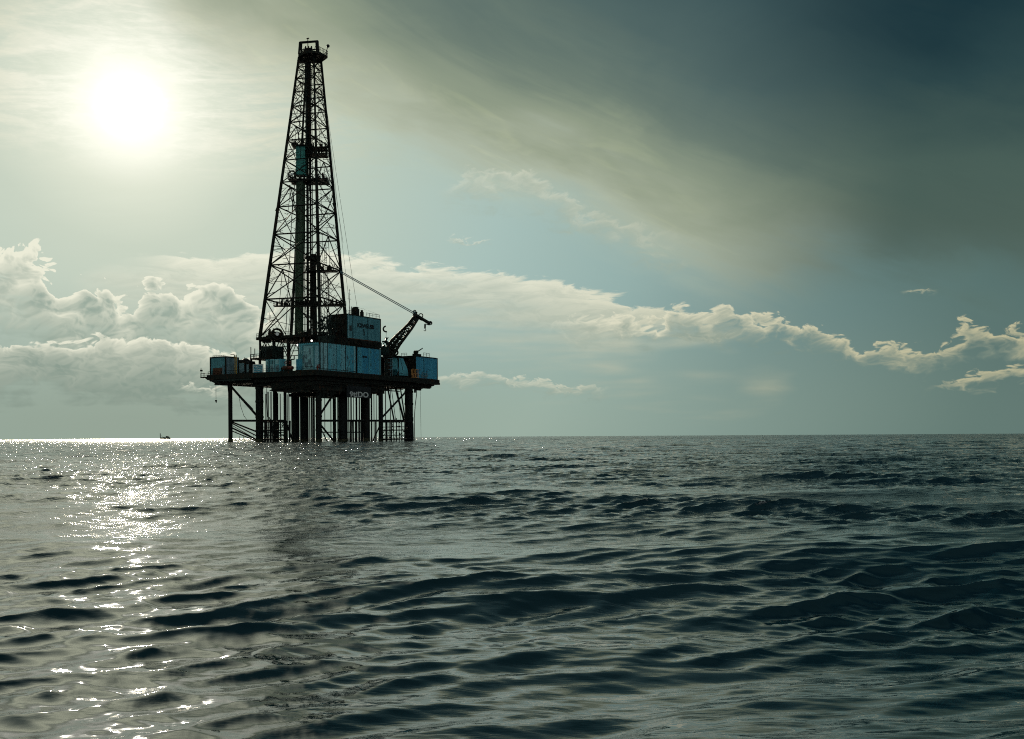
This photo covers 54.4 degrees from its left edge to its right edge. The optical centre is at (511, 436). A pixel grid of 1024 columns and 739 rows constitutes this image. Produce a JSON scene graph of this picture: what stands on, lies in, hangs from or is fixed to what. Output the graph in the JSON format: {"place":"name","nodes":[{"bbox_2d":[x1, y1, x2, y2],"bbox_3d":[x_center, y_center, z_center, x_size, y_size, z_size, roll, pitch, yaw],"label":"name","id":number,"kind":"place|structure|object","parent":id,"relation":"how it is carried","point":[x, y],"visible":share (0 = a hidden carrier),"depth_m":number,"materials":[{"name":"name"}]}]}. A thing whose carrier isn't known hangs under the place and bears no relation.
{"place":"outdoors","nodes":[
{"label":"outdoors","id":0,"kind":"place"},
{"bbox_2d":[412,348,422,355],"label":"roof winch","id":1,"kind":"object","parent":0,"point":[415,352],"visible":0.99,"depth_m":391.68,"materials":[{"name":"metal"}]},
{"bbox_2d":[0,434,1023,738],"bbox_3d":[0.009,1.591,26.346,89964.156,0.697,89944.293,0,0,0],"label":"sea","id":2,"kind":"structure","parent":0,"point":[862,586],"depth_m":10.44,"materials":[{"name":"teal liquid"}]},
{"bbox_2d":[160,433,170,438],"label":"distant vessel","id":3,"kind":"object","parent":2,"relation":"on","point":[166,437],"visible":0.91,"depth_m":2998.62,"materials":[{"name":"grey metal"}]},
{"bbox_2d":[200,366,439,441],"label":"offshore platform","id":4,"kind":"structure","parent":2,"relation":"in","point":[305,386],"depth_m":359.38,"materials":[{"name":"metal"}]},
{"bbox_2d":[210,354,238,374],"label":"end cabin","id":5,"kind":"object","parent":4,"relation":"on","point":[219,364],"visible":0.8,"depth_m":361.25,"materials":[{"name":"metal"}]},
{"bbox_2d":[239,357,249,372],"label":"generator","id":6,"kind":"object","parent":4,"relation":"on","point":[242,365],"visible":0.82,"depth_m":357.48,"materials":[{"name":"metal"}]},
{"bbox_2d":[239,363,243,372],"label":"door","id":7,"kind":"structure","parent":6,"relation":"in","point":[241,365],"depth_m":357.49,"materials":[{"name":"blue metal"}]},
{"bbox_2d":[246,360,255,372],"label":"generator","id":8,"kind":"object","parent":4,"relation":"on","point":[249,364],"visible":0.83,"depth_m":356.26,"materials":[{"name":"metal"}]},
{"bbox_2d":[253,364,262,372],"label":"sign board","id":9,"kind":"object","parent":4,"relation":"attached to","point":[257,368],"visible":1,"depth_m":350.36,"materials":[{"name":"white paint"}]},
{"bbox_2d":[250,344,283,363],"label":"raised platform","id":10,"kind":"structure","parent":4,"relation":"on","point":[269,352],"depth_m":355.82,"materials":[{"name":"metal"}]},
{"bbox_2d":[266,359,269,371],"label":"deck locker","id":11,"kind":"object","parent":4,"relation":"on","point":[268,363],"visible":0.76,"depth_m":350.20,"materials":[{"name":"metal"}]},
{"bbox_2d":[270,359,274,371],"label":"deck locker","id":12,"kind":"object","parent":4,"relation":"on","point":[272,363],"visible":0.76,"depth_m":348.85,"materials":[{"name":"metal"}]},
{"bbox_2d":[275,358,285,371],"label":"deck locker","id":13,"kind":"object","parent":4,"relation":"on","point":[279,363],"visible":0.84,"depth_m":347.82,"materials":[{"name":"metal"}]},
{"bbox_2d":[281,356,289,370],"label":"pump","id":14,"kind":"object","parent":4,"relation":"on","point":[283,367],"visible":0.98,"depth_m":345.90,"materials":[{"name":"metal"}]},
{"bbox_2d":[287,356,294,370],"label":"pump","id":15,"kind":"object","parent":4,"relation":"on","point":[290,369],"visible":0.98,"depth_m":344.96,"materials":[{"name":"metal"}]},
{"bbox_2d":[256,327,327,370],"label":"drill floor","id":16,"kind":"structure","parent":4,"relation":"on","point":[290,339],"depth_m":358.22,"materials":[{"name":"metal"}]},
{"bbox_2d":[270,328,282,340],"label":"cable drum","id":17,"kind":"object","parent":16,"relation":"on","point":[276,334],"visible":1,"depth_m":356.10,"materials":[{"name":"metal"}]},
{"bbox_2d":[258,38,356,336],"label":"drilling derrick","id":18,"kind":"object","parent":16,"relation":"on","point":[307,150],"visible":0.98,"depth_m":368.64,"materials":[{"name":"metal"}]},
{"bbox_2d":[295,347,301,370],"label":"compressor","id":19,"kind":"object","parent":4,"relation":"on","point":[299,363],"visible":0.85,"depth_m":342.30,"materials":[{"name":"metal"}]},
{"bbox_2d":[302,344,318,369],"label":"corner locker","id":20,"kind":"object","parent":4,"relation":"on","point":[310,354],"visible":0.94,"depth_m":339.56,"materials":[{"name":"metal"}]},
{"bbox_2d":[298,341,356,372],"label":"cladded module","id":21,"kind":"object","parent":4,"relation":"on","point":[338,357],"visible":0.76,"depth_m":347.92,"materials":[{"name":"metal"}]},
{"bbox_2d":[312,314,336,342],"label":"pipe manifold","id":22,"kind":"object","parent":21,"relation":"on","point":[331,337],"visible":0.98,"depth_m":350.98,"materials":[{"name":"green metal"}]},
{"bbox_2d":[356,346,381,374],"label":"cladded module","id":23,"kind":"object","parent":4,"relation":"on","point":[368,360],"visible":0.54,"depth_m":363.63,"materials":[{"name":"metal"}]},
{"bbox_2d":[328,306,381,348],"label":"cabin","id":24,"kind":"object","parent":23,"relation":"on","point":[354,327],"visible":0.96,"depth_m":360.21,"materials":[{"name":"metal"}]},
{"bbox_2d":[340,271,431,375],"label":"deck crane","id":25,"kind":"object","parent":4,"relation":"on","point":[388,352],"visible":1,"depth_m":376.83,"materials":[{"name":"metal"}]},
{"bbox_2d":[381,356,410,376],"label":"machinery shelter","id":26,"kind":"object","parent":4,"relation":"on","point":[383,360],"visible":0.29,"depth_m":388.27,"materials":[{"name":"metal"}]},
{"bbox_2d":[393,357,407,376],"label":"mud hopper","id":27,"kind":"object","parent":4,"relation":"on","point":[403,370],"visible":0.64,"depth_m":384.78,"materials":[{"name":"metal"}]},
{"bbox_2d":[411,369,418,377],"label":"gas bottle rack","id":28,"kind":"object","parent":4,"relation":"on","point":[414,374],"visible":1,"depth_m":387.39,"materials":[{"name":"orange metal"}]},
{"bbox_2d":[401,353,437,379],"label":"end cabin","id":29,"kind":"object","parent":4,"relation":"on","point":[426,367],"visible":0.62,"depth_m":394.55,"materials":[{"name":"metal"}]},
{"bbox_2d":[0,0,1023,438],"label":"sky","id":30,"kind":"structure","parent":0,"point":[604,217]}
]}

